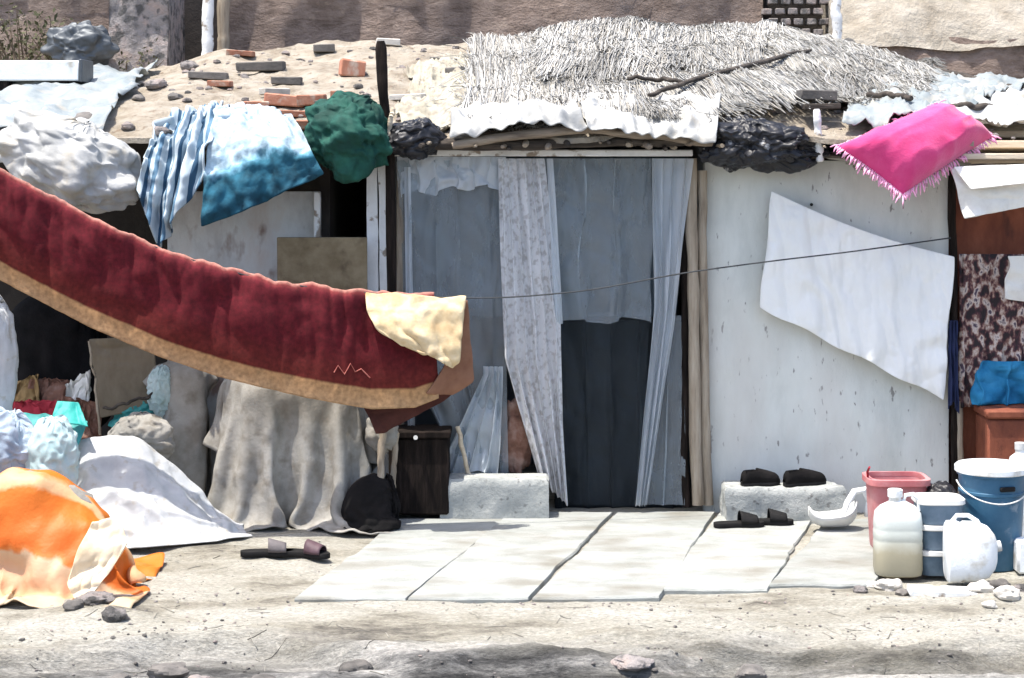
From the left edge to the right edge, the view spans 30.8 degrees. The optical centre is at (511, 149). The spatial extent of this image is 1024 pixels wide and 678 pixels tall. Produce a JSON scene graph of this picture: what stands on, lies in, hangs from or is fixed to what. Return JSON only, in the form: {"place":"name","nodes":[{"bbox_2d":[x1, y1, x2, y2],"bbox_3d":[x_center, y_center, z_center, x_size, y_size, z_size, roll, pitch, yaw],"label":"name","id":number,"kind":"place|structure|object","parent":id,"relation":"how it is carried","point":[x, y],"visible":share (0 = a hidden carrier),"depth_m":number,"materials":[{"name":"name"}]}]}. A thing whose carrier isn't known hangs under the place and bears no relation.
{"place":"outdoors","nodes":[
{"label":"outdoors","id":0,"kind":"place"},
{"bbox_2d":[1,538,1002,677],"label":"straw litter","id":1,"kind":"object","parent":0,"point":[446,610],"visible":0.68,"depth_m":7.54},
{"bbox_2d":[0,434,1023,677],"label":"ground","id":2,"kind":"structure","parent":0,"point":[453,637],"depth_m":7.47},
{"bbox_2d":[0,0,108,59],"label":"mud wall","id":3,"kind":"structure","parent":2,"relation":"on","point":[95,12],"depth_m":13.92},
{"bbox_2d":[11,296,110,426],"bbox_3d":[-2.563,1.246,10.376,0.708,0.959,0.515,0,0,0],"label":"opening","id":4,"kind":"object","parent":2,"relation":"on","point":[52,343],"visible":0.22,"depth_m":10.18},
{"bbox_2d":[0,467,164,607],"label":"orange tarp","id":5,"kind":"object","parent":2,"relation":"on","point":[62,538],"visible":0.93,"depth_m":8.11,"materials":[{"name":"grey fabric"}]},
{"bbox_2d":[75,591,115,605],"bbox_3d":[-1.751,1.889,7.833,0.172,0.051,0.130,0,0,-14],"label":"stone","id":6,"kind":"object","parent":2,"relation":"on","point":[91,598],"visible":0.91,"depth_m":7.80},
{"bbox_2d":[101,606,129,621],"bbox_3d":[-1.621,1.898,7.608,0.113,0.057,0.083,0,0,-19],"label":"stone","id":7,"kind":"object","parent":2,"relation":"on","point":[110,614],"visible":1,"depth_m":7.58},
{"bbox_2d":[108,0,184,71],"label":"stone pillar","id":8,"kind":"structure","parent":2,"relation":"on","point":[135,26],"depth_m":13.22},
{"bbox_2d":[147,662,189,677],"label":"stone","id":9,"kind":"object","parent":2,"relation":"on","point":[172,670],"visible":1,"depth_m":7.01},
{"bbox_2d":[184,0,217,60],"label":"yard wall","id":10,"kind":"structure","parent":2,"relation":"on","point":[193,27],"depth_m":14.55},
{"bbox_2d":[240,538,293,556],"bbox_3d":[-1.162,1.886,8.826,0.250,0.080,0.100,0,0,-7],"label":"slipper","id":11,"kind":"object","parent":2,"relation":"on","point":[276,548],"visible":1,"depth_m":8.79,"materials":[{"name":"black rubber"}]},
{"bbox_2d":[286,539,329,558],"bbox_3d":[-0.975,1.886,8.806,0.250,0.080,0.100,0,0,20],"label":"slipper","id":12,"kind":"object","parent":2,"relation":"on","point":[312,549],"visible":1,"depth_m":8.77,"materials":[{"name":"plastic"}]},
{"bbox_2d":[338,659,373,671],"bbox_3d":[-0.598,1.988,7.121,0.140,0.064,0.106,0,0,0],"label":"stone","id":13,"kind":"object","parent":2,"relation":"on","point":[355,665],"visible":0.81,"depth_m":7.09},
{"bbox_2d":[341,473,400,531],"bbox_3d":[-0.744,1.793,9.510,0.362,0.272,0.320,0,0,0],"label":"plastic bag","id":14,"kind":"object","parent":2,"relation":"on","point":[371,501],"visible":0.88,"depth_m":9.43,"materials":[{"name":"black plastic"}]},
{"bbox_2d":[375,41,396,473],"bbox_3d":[-0.659,0.660,9.820,0.141,2.467,0.064,0,0,28],"label":"pole","id":15,"kind":"object","parent":2,"relation":"on","point":[381,65],"visible":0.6,"depth_m":9.80,"materials":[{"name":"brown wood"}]},
{"bbox_2d":[377,433,398,486],"bbox_3d":[-1.013,1.566,9.682,0.860,0.772,0.396,0,0,0],"label":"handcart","id":16,"kind":"object","parent":2,"relation":"on","point":[381,454],"visible":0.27,"depth_m":9.53,"materials":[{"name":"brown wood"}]},
{"bbox_2d":[202,379,393,534],"bbox_3d":[-1.117,1.512,9.691,1.055,0.889,0.738,0,0,0],"label":"canvas","id":17,"kind":"object","parent":16,"relation":"on","point":[294,461],"visible":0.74,"depth_m":9.56,"materials":[{"name":"fabric"}]},
{"bbox_2d":[277,237,367,289],"bbox_3d":[-1.001,0.784,9.830,0.475,0.639,0.071,0,0,0],"label":"plywood board","id":18,"kind":"object","parent":17,"relation":"on","point":[337,262],"visible":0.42,"depth_m":9.80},
{"bbox_2d":[365,418,398,453],"bbox_3d":[-0.673,1.471,9.616,0.174,0.244,0.155,0,0,0],"label":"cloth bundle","id":19,"kind":"object","parent":16,"relation":"attached to","point":[371,437],"visible":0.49,"depth_m":9.58,"materials":[{"name":"grey fabric"}]},
{"bbox_2d":[294,519,501,601],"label":"paving slab","id":20,"kind":"structure","parent":2,"relation":"on","point":[407,559],"depth_m":8.71,"materials":[{"name":"concrete"}]},
{"bbox_2d":[396,424,451,514],"bbox_3d":[-0.469,1.691,9.809,0.300,0.438,0.302,0,0,0],"label":"wooden chest","id":21,"kind":"object","parent":2,"relation":"on","point":[423,472],"visible":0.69,"depth_m":9.71,"materials":[{"name":"brown wood"}]},
{"bbox_2d":[0,40,973,512],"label":"shack","id":22,"kind":"structure","parent":2,"relation":"on","point":[766,390],"depth_m":10.00,"materials":[{"name":"paint"}]},
{"bbox_2d":[0,110,141,213],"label":"sack","id":23,"kind":"object","parent":22,"relation":"on","point":[83,164],"visible":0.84,"depth_m":9.53,"materials":[{"name":"fabric"}]},
{"bbox_2d":[0,59,157,129],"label":"plastic sheet","id":24,"kind":"object","parent":22,"relation":"on","point":[96,96],"visible":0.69,"depth_m":10.72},
{"bbox_2d":[0,59,92,90],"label":"foam box","id":25,"kind":"object","parent":24,"relation":"on","point":[66,71],"visible":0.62,"depth_m":11.45,"materials":[{"name":"white plastic"}]},
{"bbox_2d":[136,100,223,247],"bbox_3d":[-1.742,0.118,9.959,0.380,0.788,0.880,0,0,0],"label":"striped cloth","id":26,"kind":"object","parent":22,"relation":"hanging from","point":[170,179],"visible":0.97,"depth_m":9.62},
{"bbox_2d":[143,360,218,497],"bbox_3d":[-1.755,1.519,9.875,0.386,0.840,0.397,0,0,-25],"label":"canvas","id":27,"kind":"object","parent":22,"relation":"hanging from","point":[186,416],"visible":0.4,"depth_m":9.75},
{"bbox_2d":[108,401,153,426],"bbox_3d":[-1.966,1.433,9.896,0.347,0.264,0.207,0,0,0],"label":"cloth bundle","id":28,"kind":"object","parent":27,"relation":"on","point":[144,406],"visible":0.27,"depth_m":9.82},
{"bbox_2d":[89,338,155,417],"bbox_3d":[-2.062,1.203,9.873,0.386,0.431,0.114,0,0,0],"label":"cardboard sheet","id":29,"kind":"object","parent":28,"relation":"on","point":[122,369],"visible":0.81,"depth_m":9.88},
{"bbox_2d":[146,364,170,417],"bbox_3d":[-1.845,1.280,9.795,0.161,0.290,0.152,0,0,0],"label":"plastic bag","id":30,"kind":"object","parent":27,"relation":"on","point":[158,382],"visible":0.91,"depth_m":9.74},
{"bbox_2d":[235,61,285,71],"bbox_3d":[-1.575,-0.519,11.667,0.310,0.065,0.099,-1,0,-2],"label":"brick","id":31,"kind":"object","parent":22,"relation":"on","point":[260,66],"visible":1,"depth_m":11.62,"materials":[{"name":"brick"}]},
{"bbox_2d":[201,102,323,225],"bbox_3d":[-1.284,0.069,9.934,0.631,0.657,0.817,0,0,0],"label":"blanket","id":32,"kind":"object","parent":22,"relation":"on","point":[257,154],"visible":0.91,"depth_m":9.60,"materials":[{"name":"fabric"}]},
{"bbox_2d":[264,93,303,106],"bbox_3d":[-1.289,-0.276,10.553,0.235,0.070,0.100,4,0,-3],"label":"brick","id":33,"kind":"object","parent":22,"relation":"on","point":[281,99],"visible":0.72,"depth_m":10.51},
{"bbox_2d":[303,90,392,183],"bbox_3d":[-0.874,-0.065,9.727,0.508,0.491,0.443,0,0,0],"label":"cloth bundle","id":34,"kind":"object","parent":22,"relation":"on","point":[346,135],"visible":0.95,"depth_m":9.63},
{"bbox_2d":[338,58,365,76],"bbox_3d":[-0.977,-0.494,11.379,0.153,0.109,0.110,4,-1,-14],"label":"brick","id":35,"kind":"object","parent":22,"relation":"on","point":[351,67],"visible":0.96,"depth_m":11.33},
{"bbox_2d":[388,117,447,160],"bbox_3d":[-0.496,-0.054,9.795,0.392,0.229,0.258,0,0,0],"label":"plastic bag","id":36,"kind":"object","parent":22,"relation":"on","point":[407,138],"visible":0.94,"depth_m":9.72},
{"bbox_2d":[394,49,478,131],"bbox_3d":[-0.402,-0.351,10.981,0.491,0.614,2.316,0,0,0],"label":"plastic sheet","id":37,"kind":"object","parent":22,"relation":"on","point":[425,75],"visible":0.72,"depth_m":10.72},
{"bbox_2d":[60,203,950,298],"bbox_3d":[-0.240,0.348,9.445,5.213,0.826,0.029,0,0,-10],"label":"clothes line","id":38,"kind":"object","parent":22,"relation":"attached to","point":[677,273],"visible":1,"depth_m":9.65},
{"bbox_2d":[0,168,473,433],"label":"carpet","id":39,"kind":"object","parent":38,"relation":"hanging from","point":[376,357],"visible":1,"depth_m":9.21,"materials":[{"name":"red fabric"}]},
{"bbox_2d":[500,398,530,472],"bbox_3d":[0.025,1.548,10.020,0.191,0.443,0.135,0,0,0],"label":"cloth bundle","id":40,"kind":"object","parent":22,"relation":"on","point":[515,451],"visible":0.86,"depth_m":9.98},
{"bbox_2d":[449,98,587,137],"bbox_3d":[0.035,-0.170,9.911,0.720,0.223,0.643,0,0,0],"label":"plastic sheet","id":41,"kind":"object","parent":22,"relation":"on","point":[530,111],"visible":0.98,"depth_m":9.71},
{"bbox_2d":[426,21,654,131],"bbox_3d":[0.291,-0.488,11.547,1.669,0.827,3.614,0,0,0],"label":"reed mat","id":42,"kind":"object","parent":22,"relation":"on","point":[498,71],"visible":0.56,"depth_m":10.70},
{"bbox_2d":[512,15,803,84],"bbox_3d":[0.987,-0.633,11.881,1.977,0.566,2.878,0,0,0],"label":"reed mat","id":43,"kind":"object","parent":42,"relation":"on","point":[608,46],"visible":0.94,"depth_m":11.52,"materials":[{"name":"wicker"}]},
{"bbox_2d":[403,157,686,317],"bbox_3d":[0.176,0.496,10.502,1.650,0.907,0.092,0,0,0],"label":"curtain","id":44,"kind":"object","parent":22,"relation":"hanging from","point":[604,220],"visible":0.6,"depth_m":10.51,"materials":[{"name":"grey fabric"}]},
{"bbox_2d":[397,157,693,505],"bbox_3d":[0.175,0.979,9.956,1.582,1.876,0.214,0,0,0],"label":"door curtain","id":45,"kind":"object","parent":22,"relation":"hanging from","point":[529,254],"depth_m":9.91,"materials":[{"name":"white fabric"}]},
{"bbox_2d":[130,46,1018,139],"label":"gravel","id":46,"kind":"structure","parent":22,"relation":"on","point":[189,100],"depth_m":11.04,"materials":[{"name":"gravel"}]},
{"bbox_2d":[555,320,690,508],"bbox_3d":[0.587,1.449,10.164,0.789,1.027,0.063,0,0,0],"label":"blanket","id":47,"kind":"object","parent":22,"relation":"hanging from","point":[605,366],"visible":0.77,"depth_m":10.17,"materials":[{"name":"fabric"}]},
{"bbox_2d":[579,91,720,143],"bbox_3d":[0.756,-0.173,9.940,0.800,0.291,0.720,0,0,0],"label":"plastic sheet","id":48,"kind":"object","parent":22,"relation":"on","point":[693,124],"visible":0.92,"depth_m":9.70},
{"bbox_2d":[613,23,877,121],"bbox_3d":[1.435,-0.498,11.430,1.654,0.740,3.748,0,0,20],"label":"reed mat","id":49,"kind":"object","parent":22,"relation":"on","point":[776,81],"visible":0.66,"depth_m":10.51,"materials":[{"name":"wicker"}]},
{"bbox_2d":[647,49,811,96],"bbox_3d":[1.337,-0.454,10.819,0.106,0.348,1.965,0,0,35],"label":"stick","id":50,"kind":"object","parent":49,"relation":"on","point":[706,75],"visible":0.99,"depth_m":10.55,"materials":[{"name":"brown wood"}]},
{"bbox_2d":[796,89,836,100],"bbox_3d":[1.654,-0.292,10.100,0.201,0.061,0.120,0,0,-6],"label":"brick","id":51,"kind":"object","parent":49,"relation":"on","point":[810,95],"depth_m":10.04,"materials":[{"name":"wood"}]},
{"bbox_2d":[810,35,948,105],"bbox_3d":[2.298,-0.507,11.526,0.854,0.550,3.229,0,0,11],"label":"reed mat","id":52,"kind":"object","parent":49,"relation":"on","point":[888,67],"visible":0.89,"depth_m":11.13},
{"bbox_2d":[697,114,830,173],"bbox_3d":[1.325,-0.028,9.822,0.713,0.319,0.360,0,0,0],"label":"plastic bag","id":53,"kind":"object","parent":22,"relation":"on","point":[763,145],"visible":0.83,"depth_m":9.70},
{"bbox_2d":[813,109,823,161],"bbox_3d":[1.615,-0.072,9.788,0.042,0.280,0.065,0,0,41],"label":"stake","id":54,"kind":"object","parent":22,"relation":"on","point":[817,120],"visible":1,"depth_m":9.77,"materials":[{"name":"white paint"}]},
{"bbox_2d":[760,192,954,399],"bbox_3d":[1.839,0.779,9.937,1.038,1.107,0.109,0,0,0],"label":"white sheet","id":55,"kind":"object","parent":22,"relation":"hanging from","point":[887,309],"visible":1,"depth_m":9.91,"materials":[{"name":"fabric"}]},
{"bbox_2d":[827,150,973,170],"bbox_3d":[2.078,0.037,9.945,0.857,0.179,0.314,0,0,0],"label":"cloth bundle","id":56,"kind":"object","parent":22,"relation":"on","point":[962,163],"visible":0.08,"depth_m":9.90,"materials":[{"name":"fabric"}]},
{"bbox_2d":[830,99,1001,208],"bbox_3d":[2.128,0.019,9.735,0.913,0.575,0.335,0,0,-28],"label":"cushion","id":57,"kind":"object","parent":56,"relation":"on","point":[903,155],"visible":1,"depth_m":9.62,"materials":[{"name":"pink fabric"}]},
{"bbox_2d":[842,62,1023,127],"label":"plastic sheet","id":58,"kind":"object","parent":22,"relation":"on","point":[877,113],"visible":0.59,"depth_m":10.38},
{"bbox_2d":[937,76,1023,127],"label":"plastic sheet","id":59,"kind":"object","parent":22,"relation":"on","point":[1006,109],"visible":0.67,"depth_m":10.32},
{"bbox_2d":[440,473,548,518],"bbox_3d":[-0.090,1.837,9.810,0.575,0.232,0.198,0,0,0],"label":"concrete step","id":60,"kind":"object","parent":2,"relation":"on","point":[494,495],"visible":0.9,"depth_m":9.72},
{"bbox_2d":[229,0,762,50],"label":"mud wall","id":61,"kind":"structure","parent":2,"relation":"on","point":[258,25],"depth_m":13.60,"materials":[{"name":"soil"}]},
{"bbox_2d":[217,0,229,49],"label":"post","id":62,"kind":"object","parent":61,"relation":"attached to","point":[223,15],"visible":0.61,"depth_m":13.42,"materials":[{"name":"brown wood"}]},
{"bbox_2d":[408,512,612,603],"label":"paving slab","id":63,"kind":"structure","parent":2,"relation":"on","point":[512,560],"depth_m":8.75,"materials":[{"name":"concrete"}]},
{"bbox_2d":[532,511,714,602],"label":"paving slab","id":64,"kind":"structure","parent":2,"relation":"on","point":[630,556],"depth_m":8.75,"materials":[{"name":"concrete"}]},
{"bbox_2d":[611,654,653,670],"bbox_3d":[0.459,1.946,7.079,0.136,0.051,0.141,0,0,-44],"label":"stone","id":65,"kind":"object","parent":2,"relation":"on","point":[630,662],"visible":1,"depth_m":7.05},
{"bbox_2d":[664,513,810,594],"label":"paving slab","id":66,"kind":"structure","parent":2,"relation":"on","point":[732,560],"depth_m":8.75,"materials":[{"name":"concrete"}]},
{"bbox_2d":[713,510,763,527],"bbox_3d":[1.158,1.888,9.506,0.260,0.080,0.100,0,0,-9],"label":"slipper","id":67,"kind":"object","parent":66,"relation":"on","point":[746,520],"visible":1,"depth_m":9.47,"materials":[{"name":"black rubber"}]},
{"bbox_2d":[759,508,793,525],"bbox_3d":[1.315,1.888,9.566,0.260,0.080,0.100,0,0,-3],"label":"slipper","id":68,"kind":"object","parent":66,"relation":"on","point":[777,518],"visible":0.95,"depth_m":9.53,"materials":[{"name":"black rubber"}]},
{"bbox_2d":[719,480,845,523],"bbox_3d":[1.422,1.857,9.788,0.644,0.201,0.283,0,0,0],"label":"concrete block","id":69,"kind":"object","parent":66,"relation":"on","point":[793,503],"visible":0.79,"depth_m":9.66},
{"bbox_2d":[740,468,779,486],"bbox_3d":[1.301,1.719,9.766,0.214,0.092,0.094,0,0,-14],"label":"shoe","id":70,"kind":"object","parent":69,"relation":"on","point":[756,477],"visible":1,"depth_m":9.73,"materials":[{"name":"black rubber"}]},
{"bbox_2d":[783,468,826,487],"bbox_3d":[1.533,1.719,9.766,0.244,0.092,0.094,0,0,-20],"label":"shoe","id":71,"kind":"object","parent":69,"relation":"on","point":[800,477],"visible":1,"depth_m":9.73,"materials":[{"name":"black rubber"}]},
{"bbox_2d":[735,664,767,677],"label":"stone","id":72,"kind":"object","parent":2,"relation":"on","point":[750,671],"visible":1,"depth_m":7.02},
{"bbox_2d":[761,0,830,34],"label":"brick screen","id":73,"kind":"object","parent":2,"relation":"on","point":[804,15],"visible":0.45,"depth_m":13.57,"materials":[{"name":"brick"}]},
{"bbox_2d":[769,519,881,588],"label":"paving slab","id":74,"kind":"structure","parent":2,"relation":"on","point":[834,557],"depth_m":8.69,"materials":[{"name":"concrete"}]},
{"bbox_2d":[808,487,867,526],"bbox_3d":[1.667,1.817,9.450,0.323,0.202,0.175,0,0,0],"label":"plastic scoop","id":75,"kind":"object","parent":74,"relation":"on","point":[846,515],"visible":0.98,"depth_m":9.42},
{"bbox_2d":[862,466,930,546],"bbox_3d":[1.860,1.725,9.020,0.308,0.409,0.268,0,0,0],"label":"plastic basket","id":76,"kind":"object","parent":74,"relation":"on","point":[879,484],"visible":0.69,"depth_m":8.93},
{"bbox_2d":[873,488,922,577],"bbox_3d":[1.750,1.736,8.440,0.215,0.388,0.167,0,0,0],"label":"jerrycan","id":77,"kind":"object","parent":2,"relation":"on","point":[897,538],"visible":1,"depth_m":8.36,"materials":[{"name":"white plastic"}]},
{"bbox_2d":[821,0,1023,78],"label":"mud wall","id":78,"kind":"structure","parent":2,"relation":"on","point":[973,37],"depth_m":13.34,"materials":[{"name":"soil"}]},
{"bbox_2d":[830,0,842,38],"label":"post","id":79,"kind":"object","parent":78,"relation":"attached to","point":[836,16],"visible":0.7,"depth_m":13.18,"materials":[{"name":"white paint"}]},
{"bbox_2d":[922,549,943,575],"bbox_3d":[1.950,1.873,8.500,0.228,0.114,0.220,0,0,0],"label":"plastic tub","id":80,"kind":"object","parent":2,"relation":"on","point":[932,563],"visible":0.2,"depth_m":8.40,"materials":[{"name":"blue plastic"}]},
{"bbox_2d":[922,520,961,550],"bbox_3d":[1.954,1.758,8.500,0.228,0.114,0.220,0,0,0],"label":"plastic tub","id":81,"kind":"object","parent":80,"relation":"on","point":[932,539],"visible":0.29,"depth_m":8.41,"materials":[{"name":"blue plastic"}]},
{"bbox_2d":[911,492,965,524],"bbox_3d":[1.946,1.643,8.500,0.228,0.114,0.220,0,0,0],"label":"plastic tub","id":82,"kind":"object","parent":81,"relation":"on","point":[938,508],"visible":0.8,"depth_m":8.41,"materials":[{"name":"blue plastic"}]},
{"bbox_2d":[907,584,981,596],"bbox_3d":[1.879,1.912,8.030,0.331,0.041,0.111,0,0,3],"label":"plank","id":83,"kind":"object","parent":2,"relation":"on","point":[913,590],"visible":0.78,"depth_m":7.99,"materials":[{"name":"white paint"}]},
{"bbox_2d":[943,513,1001,582],"bbox_3d":[2.057,1.773,8.280,0.244,0.305,0.150,0,0,0],"label":"jerrycan","id":84,"kind":"object","parent":2,"relation":"on","point":[972,548],"visible":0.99,"depth_m":8.21,"materials":[{"name":"white plastic"}]},
{"bbox_2d":[947,124,1023,493],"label":"neighbour shack","id":85,"kind":"structure","parent":2,"relation":"on","point":[1002,232],"depth_m":10.06,"materials":[{"name":"brown wood"}]},
{"bbox_2d":[948,320,959,412],"bbox_3d":[2.356,1.163,9.915,0.066,0.498,0.046,0,0,0],"label":"navy cloth","id":86,"kind":"object","parent":85,"relation":"hanging from","point":[953,391],"visible":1,"depth_m":9.92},
{"bbox_2d":[951,168,1023,218],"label":"linen cloth","id":87,"kind":"object","parent":85,"relation":"hanging from","point":[977,202],"visible":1,"depth_m":9.65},
{"bbox_2d":[954,164,1023,188],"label":"linen cloth","id":88,"kind":"object","parent":87,"relation":"on","point":[981,177],"visible":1,"depth_m":9.63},
{"bbox_2d":[958,254,1023,407],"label":"floral cloth","id":89,"kind":"object","parent":85,"relation":"hanging from","point":[991,322],"visible":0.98,"depth_m":9.96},
{"bbox_2d":[1004,256,1023,301],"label":"cloth","id":90,"kind":"object","parent":89,"relation":"hanging from","point":[1014,283],"visible":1,"depth_m":9.91,"materials":[{"name":"white fabric"}]},
{"bbox_2d":[954,458,1023,571],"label":"bucket","id":91,"kind":"object","parent":2,"relation":"on","point":[991,491],"visible":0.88,"depth_m":8.49,"materials":[{"name":"blue plastic"}]},
{"bbox_2d":[974,403,1023,459],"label":"storage trunk","id":92,"kind":"object","parent":2,"relation":"on","point":[999,430],"visible":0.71,"depth_m":9.71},
{"bbox_2d":[970,360,1023,405],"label":"blue cloth","id":93,"kind":"object","parent":92,"relation":"on","point":[998,382],"visible":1,"depth_m":9.91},
{"bbox_2d":[992,585,1019,600],"bbox_3d":[2.108,1.888,7.925,0.114,0.060,0.103,0,0,0],"label":"stone","id":94,"kind":"object","parent":2,"relation":"on","point":[1008,592],"visible":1,"depth_m":7.90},
{"bbox_2d":[1013,537,1023,573],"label":"white box","id":95,"kind":"object","parent":2,"relation":"on","point":[1018,563],"visible":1,"depth_m":8.45,"materials":[{"name":"plastic"}]},
{"bbox_2d":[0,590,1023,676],"bbox_3d":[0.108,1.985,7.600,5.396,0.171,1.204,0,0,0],"label":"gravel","id":96,"kind":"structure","parent":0,"point":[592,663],"depth_m":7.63,"materials":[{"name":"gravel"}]},
{"bbox_2d":[948,120,1023,433],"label":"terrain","id":97,"kind":"structure","parent":0,"point":[983,122],"depth_m":12.85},
{"bbox_2d":[0,3,72,59],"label":"shrub","id":98,"kind":"object","parent":97,"relation":"on","point":[13,52],"visible":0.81,"depth_m":13.23,"materials":[{"name":"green plant"}]},
{"bbox_2d":[10,7,66,59],"bbox_3d":[-3.326,-0.760,13.348,0.667,0.490,0.587,0,0,16],"label":"shrub","id":99,"kind":"object","parent":97,"relation":"on","point":[40,45],"visible":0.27,"depth_m":13.20,"materials":[{"name":"brown plant"}]},
{"bbox_2d":[40,20,119,64],"bbox_3d":[-3.029,-0.713,13.043,0.560,0.387,0.296,0,0,0],"label":"plastic bag","id":100,"kind":"object","parent":97,"relation":"on","point":[87,40],"visible":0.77,"depth_m":12.96,"materials":[{"name":"grey plastic"}]},
{"bbox_2d":[201,0,213,54],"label":"post","id":101,"kind":"object","parent":97,"relation":"on","point":[207,25],"visible":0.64,"depth_m":13.27,"materials":[{"name":"white paint"}]},
{"bbox_3d":[-2.075,1.902,9.494,0.658,0.558,0.297,0,0,0],"label":"sack","id":102,"kind":"object","parent":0,"visible":0},
{"bbox_2d":[107,411,174,458],"bbox_3d":[-1.920,1.492,9.594,0.365,0.282,0.241,0,0,0],"label":"plastic bag","id":103,"kind":"object","parent":102,"relation":"on","point":[154,431],"visible":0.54,"depth_m":9.53,"materials":[{"name":"grey plastic"}]},
{"bbox_2d":[77,435,251,548],"bbox_3d":[-1.906,1.690,9.250,1.231,0.478,0.704,0,0,0],"label":"tarpaulin","id":104,"kind":"object","parent":102,"relation":"on","point":[149,495],"visible":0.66,"depth_m":9.23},
{"bbox_2d":[0,406,33,472],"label":"cloth bundle","id":105,"kind":"object","parent":104,"relation":"on","point":[16,428],"visible":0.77,"depth_m":8.87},
{"bbox_2d":[25,414,80,484],"bbox_3d":[-2.215,1.473,8.942,0.279,0.390,0.217,0,0,0],"label":"plastic bag","id":106,"kind":"object","parent":105,"relation":"on","point":[52,443],"visible":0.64,"depth_m":8.88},
{"bbox_2d":[12,399,60,414],"bbox_3d":[-2.541,1.494,9.855,0.332,0.329,0.180,0,0,-24],"label":"rag","id":107,"kind":"object","parent":104,"relation":"on","point":[30,406],"visible":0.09,"depth_m":9.89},
{"bbox_2d":[13,374,39,401],"bbox_3d":[-2.614,1.394,9.953,0.199,0.376,0.165,0,0,0],"label":"rag","id":108,"kind":"object","parent":107,"relation":"on","point":[23,392],"visible":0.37,"depth_m":9.97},
{"bbox_2d":[28,377,69,400],"bbox_3d":[-2.473,1.403,9.982,0.285,0.349,0.146,0,0,0],"label":"rag","id":109,"kind":"object","parent":108,"relation":"on","point":[52,389],"visible":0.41,"depth_m":10.00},
{"bbox_2d":[65,370,91,400],"bbox_3d":[-2.323,1.354,9.952,0.152,0.348,0.110,0,0,0],"label":"rag","id":110,"kind":"object","parent":109,"relation":"on","point":[79,387],"visible":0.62,"depth_m":9.95,"materials":[{"name":"white fabric"}]},
{"bbox_2d":[61,396,101,438],"bbox_3d":[-2.284,1.484,9.863,0.241,0.350,0.116,0,0,0],"label":"rag","id":111,"kind":"object","parent":107,"relation":"on","point":[88,408],"visible":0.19,"depth_m":9.89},
{"bbox_2d":[24,412,87,444],"bbox_3d":[-2.441,1.479,9.281,0.580,0.288,0.378,0,0,0],"label":"tarpaulin","id":112,"kind":"object","parent":104,"relation":"on","point":[78,429],"visible":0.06,"depth_m":9.41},
{"bbox_2d":[0,295,18,410],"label":"sack","id":113,"kind":"object","parent":112,"relation":"on","point":[9,360],"visible":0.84,"depth_m":9.10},
{"bbox_2d":[52,401,87,426],"bbox_3d":[-2.216,1.330,9.353,0.186,0.120,0.104,0,0,0],"label":"tarpaulin","id":114,"kind":"object","parent":112,"relation":"on","point":[72,412],"visible":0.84,"depth_m":9.35,"materials":[{"name":"teal plastic"}]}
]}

